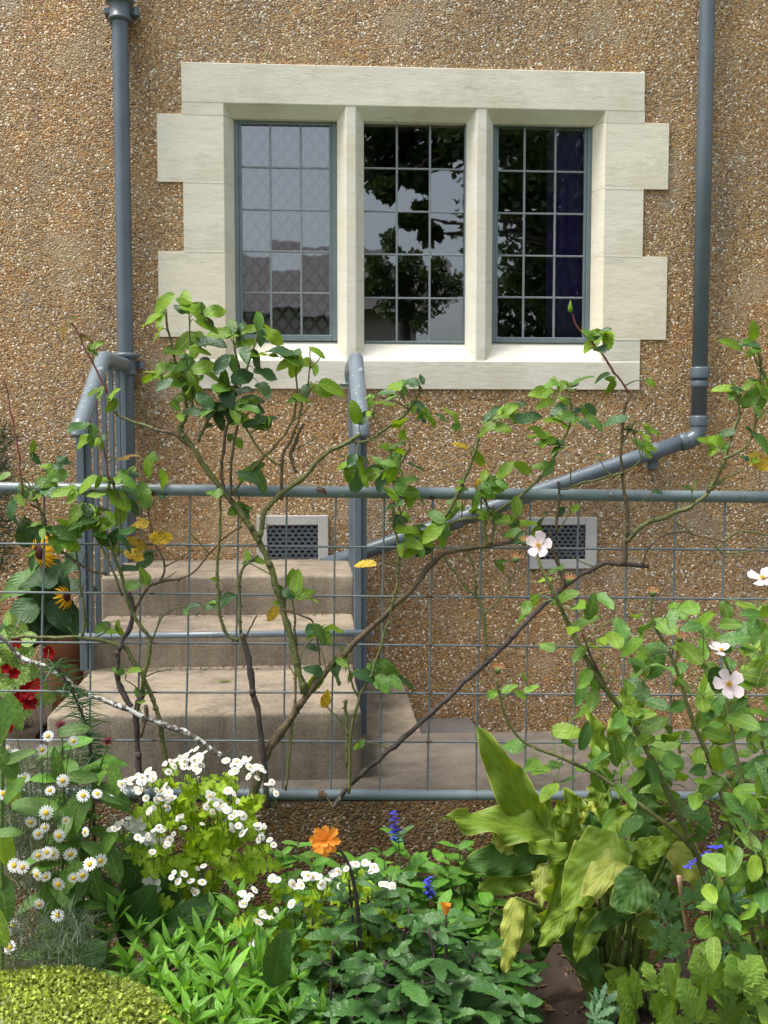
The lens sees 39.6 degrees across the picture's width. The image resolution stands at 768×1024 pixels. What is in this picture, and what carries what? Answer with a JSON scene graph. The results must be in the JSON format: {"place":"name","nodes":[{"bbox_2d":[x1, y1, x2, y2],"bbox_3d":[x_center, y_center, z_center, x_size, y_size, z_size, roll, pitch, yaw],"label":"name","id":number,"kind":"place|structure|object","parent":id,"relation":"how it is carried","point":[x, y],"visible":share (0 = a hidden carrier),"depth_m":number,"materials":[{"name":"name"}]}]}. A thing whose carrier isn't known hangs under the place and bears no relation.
{"place":"outdoors","nodes":[
{"label":"outdoors","id":0,"kind":"place"},
{"bbox_2d":[0,671,88,738],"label":"bed soil","id":1,"kind":"structure","parent":0,"point":[31,730],"depth_m":4.09,"materials":[{"name":"brown soil"}]},
{"bbox_2d":[0,420,25,574],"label":"grey shrub","id":2,"kind":"object","parent":1,"relation":"on","point":[5,468],"visible":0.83,"depth_m":4.58,"materials":[{"name":"green plant"}]},
{"bbox_2d":[0,611,55,732],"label":"nasturtium","id":3,"kind":"object","parent":1,"relation":"on","point":[11,665],"visible":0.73,"depth_m":3.74,"materials":[{"name":"green plant"}]},
{"bbox_2d":[44,635,83,711],"bbox_3d":[-1.230,0.641,4.132,0.161,0.353,0.161,0,4,-4],"label":"flower pot","id":4,"kind":"object","parent":1,"relation":"on","point":[71,652],"visible":0.32,"depth_m":4.07,"materials":[{"name":"ceramic"}]},
{"bbox_2d":[0,515,97,647],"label":"sunflower","id":5,"kind":"object","parent":4,"relation":"in","point":[61,615],"visible":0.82,"depth_m":3.99,"materials":[{"name":"green plant"}]},
{"bbox_2d":[0,729,762,803],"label":"path","id":6,"kind":"structure","parent":0,"point":[451,766],"depth_m":3.53,"materials":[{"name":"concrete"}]},
{"bbox_2d":[47,559,361,784],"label":"concrete steps","id":7,"kind":"structure","parent":6,"relation":"on","point":[210,716],"depth_m":3.87,"materials":[{"name":"beige concrete"}]},
{"bbox_2d":[71,351,372,734],"bbox_3d":[-0.633,0.089,4.451,1.119,1.509,1.144,0,4,-4],"label":"stair railing","id":8,"kind":"object","parent":7,"relation":"on","point":[105,361],"visible":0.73,"depth_m":4.03,"materials":[{"name":"metal"}]},
{"bbox_2d":[109,558,343,669],"bbox_3d":[-0.636,0.402,4.472,0.936,0.300,1.026,0,4,-4],"label":"step nosing","id":9,"kind":"object","parent":7,"relation":"on","point":[217,615],"visible":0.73,"depth_m":4.04,"materials":[{"name":"brown concrete"}]},
{"bbox_2d":[4,943,767,1023],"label":"soil","id":10,"kind":"structure","parent":0,"point":[555,978],"depth_m":3.03,"materials":[{"name":"brown soil"}]},
{"bbox_2d":[0,694,43,970],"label":"elecampane","id":11,"kind":"object","parent":10,"relation":"on","point":[11,710],"visible":0.92,"depth_m":2.42,"materials":[{"name":"green plant"}]},
{"bbox_2d":[11,720,132,972],"bbox_3d":[-0.781,0.938,2.709,0.313,0.856,0.261,0,4,-4],"label":"bee balm","id":12,"kind":"object","parent":10,"relation":"on","point":[98,887],"visible":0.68,"depth_m":2.63,"materials":[{"name":"green plant"}]},
{"bbox_2d":[21,657,125,933],"bbox_3d":[-0.810,0.871,2.822,0.267,0.974,0.195,0,4,-4],"label":"spurge","id":13,"kind":"object","parent":10,"relation":"on","point":[92,756],"visible":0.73,"depth_m":2.79,"materials":[{"name":"green plant"}]},
{"bbox_2d":[0,727,168,985],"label":"marguerite","id":14,"kind":"object","parent":10,"relation":"on","point":[37,831],"visible":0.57,"depth_m":2.52,"materials":[{"name":"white plant"}]},
{"bbox_2d":[0,962,185,1023],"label":"box hedge","id":15,"kind":"object","parent":10,"relation":"on","point":[102,997],"visible":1,"depth_m":2.33,"materials":[{"name":"green plant"}]},
{"bbox_2d":[57,815,291,987],"bbox_3d":[-0.482,0.964,2.636,0.700,0.361,0.386,1,4,18],"label":"foxglove","id":16,"kind":"object","parent":10,"relation":"on","point":[277,957],"visible":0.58,"depth_m":2.72,"materials":[{"name":"green plant"}]},
{"bbox_2d":[106,746,281,963],"bbox_3d":[-0.486,0.979,2.824,0.435,0.796,0.448,0,4,-4],"label":"feverfew","id":17,"kind":"object","parent":10,"relation":"on","point":[172,811],"visible":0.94,"depth_m":2.74,"materials":[{"name":"green plant"}]},
{"bbox_2d":[78,877,336,1023],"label":"phlox","id":18,"kind":"object","parent":10,"relation":"on","point":[199,989],"visible":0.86,"depth_m":2.51,"materials":[{"name":"green plant"}]},
{"bbox_2d":[224,859,404,994],"bbox_3d":[-0.176,1.089,2.721,0.444,0.563,0.464,0,4,-4],"label":"feverfew","id":19,"kind":"object","parent":10,"relation":"on","point":[320,886],"visible":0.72,"depth_m":2.63,"materials":[{"name":"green plant"}]},
{"bbox_2d":[260,840,393,993],"bbox_3d":[-0.163,1.134,2.974,0.424,0.430,0.318,-2,5,-32],"label":"salvia","id":20,"kind":"object","parent":10,"relation":"on","point":[317,865],"visible":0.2,"depth_m":2.97,"materials":[{"name":"green plant"}]},
{"bbox_2d":[328,810,440,1012],"bbox_3d":[0.036,1.081,2.951,0.323,0.540,0.368,-1,4,-19],"label":"salvia","id":21,"kind":"object","parent":10,"relation":"on","point":[419,862],"visible":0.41,"depth_m":2.93,"materials":[{"name":"green plant"}]},
{"bbox_2d":[261,825,548,1023],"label":"dahlia","id":22,"kind":"object","parent":10,"relation":"on","point":[457,987],"visible":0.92,"depth_m":2.51,"materials":[{"name":"green plant"}]},
{"bbox_2d":[171,951,708,1023],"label":"bark chips","id":23,"kind":"object","parent":10,"relation":"on","point":[548,1007],"visible":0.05,"depth_m":3.01,"materials":[{"name":"brown wood"}]},
{"bbox_2d":[396,840,492,1002],"bbox_3d":[0.172,1.146,2.949,0.222,0.409,0.424,2,4,26],"label":"salvia","id":24,"kind":"object","parent":10,"relation":"on","point":[432,891],"visible":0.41,"depth_m":2.93,"materials":[{"name":"green plant"}]},
{"bbox_2d":[421,847,538,1023],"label":"salvia","id":25,"kind":"object","parent":10,"relation":"on","point":[481,928],"visible":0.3,"depth_m":2.89,"materials":[{"name":"green plant"}]},
{"bbox_2d":[441,671,746,1023],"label":"arum lily","id":26,"kind":"object","parent":10,"relation":"on","point":[606,883],"visible":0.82,"depth_m":2.79,"materials":[{"name":"green plant"}]},
{"bbox_2d":[487,531,767,1023],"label":"rose bush","id":27,"kind":"object","parent":10,"relation":"on","point":[715,678],"visible":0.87,"depth_m":2.67,"materials":[{"name":"green plant"}]},
{"bbox_2d":[583,844,751,1023],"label":"larkspur","id":28,"kind":"object","parent":10,"relation":"on","point":[672,939],"visible":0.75,"depth_m":2.51,"materials":[{"name":"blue plant"}]},
{"bbox_2d":[676,875,694,984],"bbox_3d":[0.754,1.070,2.633,0.128,0.388,0.016,-4,6,-45],"label":"bamboo stake","id":29,"kind":"object","parent":10,"relation":"on","point":[684,911],"visible":0.5,"depth_m":2.61,"materials":[{"name":"wood"}]},
{"bbox_2d":[615,952,767,1023],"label":"cranesbill","id":30,"kind":"object","parent":10,"relation":"on","point":[674,990],"visible":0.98,"depth_m":2.41,"materials":[{"name":"green plant"}]},
{"bbox_2d":[693,761,767,1023],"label":"rose bush","id":31,"kind":"object","parent":10,"relation":"on","point":[725,924],"visible":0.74,"depth_m":2.46,"materials":[{"name":"green plant"}]},
{"label":"ground","id":32,"kind":"structure","parent":0,"visible":0},
{"bbox_2d":[0,0,767,738],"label":"house","id":33,"kind":"structure","parent":32,"relation":"on","point":[440,118],"depth_m":4.98,"materials":[{"name":"stone"}]},
{"bbox_2d":[104,0,144,561],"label":"downpipe","id":34,"kind":"object","parent":33,"relation":"attached to","point":[120,14],"visible":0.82,"depth_m":4.76,"materials":[{"name":"metal"}]},
{"bbox_2d":[242,126,329,334],"bbox_3d":[-0.457,-1.343,5.016,0.510,1.046,0.020,0,4,-4],"label":"lattice blind","id":35,"kind":"object","parent":33,"relation":"attached to","point":[285,187],"visible":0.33,"depth_m":5.02,"materials":[{"name":"white fabric"}]},
{"bbox_2d":[318,0,714,560],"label":"downpipe","id":36,"kind":"object","parent":33,"relation":"attached to","point":[699,375],"visible":0.83,"depth_m":4.96,"materials":[{"name":"metal"}]},
{"bbox_2d":[546,131,583,337],"bbox_3d":[0.904,-1.365,5.155,0.233,1.084,0.049,0,4,-4],"label":"curtain","id":37,"kind":"object","parent":33,"relation":"hanging from","point":[569,228],"visible":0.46,"depth_m":5.16,"materials":[{"name":"blue fabric"}]},
{"bbox_2d":[4,799,767,964],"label":"retaining wall","id":38,"kind":"structure","parent":32,"relation":"on","point":[358,824],"depth_m":3.21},
{"bbox_2d":[0,482,767,800],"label":"wire fence","id":39,"kind":"object","parent":38,"relation":"on","point":[433,493],"visible":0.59,"depth_m":3.17,"materials":[{"name":"metal"}]},
{"bbox_2d":[0,377,252,806],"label":"climbing rose","id":40,"kind":"object","parent":39,"relation":"attached to","point":[66,535],"visible":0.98,"depth_m":3.08,"materials":[{"name":"plant"}]},
{"bbox_2d":[59,290,522,808],"bbox_3d":[-0.257,0.121,3.095,1.337,1.532,0.164,0,4,-2],"label":"climbing rose","id":41,"kind":"object","parent":39,"relation":"attached to","point":[184,373],"visible":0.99,"depth_m":3.08,"materials":[{"name":"green plant"}]},
{"bbox_2d":[320,300,767,809],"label":"climbing rose","id":42,"kind":"object","parent":39,"relation":"attached to","point":[383,473],"visible":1,"depth_m":3.11,"materials":[{"name":"plant"}]},
{"bbox_2d":[367,682,420,734],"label":"concrete block","id":43,"kind":"structure","parent":32,"relation":"on","point":[398,716],"depth_m":4.47,"materials":[{"name":"beige concrete"}]},
{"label":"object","id":44,"kind":"structure","parent":0,"visible":0},
{"bbox_2d":[416,718,475,733],"bbox_3d":[0.265,1.045,4.930,0.324,0.096,0.358,0,4,-4],"label":"paving slab","id":45,"kind":"object","parent":44,"relation":"on","point":[452,725],"visible":0.15,"depth_m":4.96,"materials":[{"name":"stone"}]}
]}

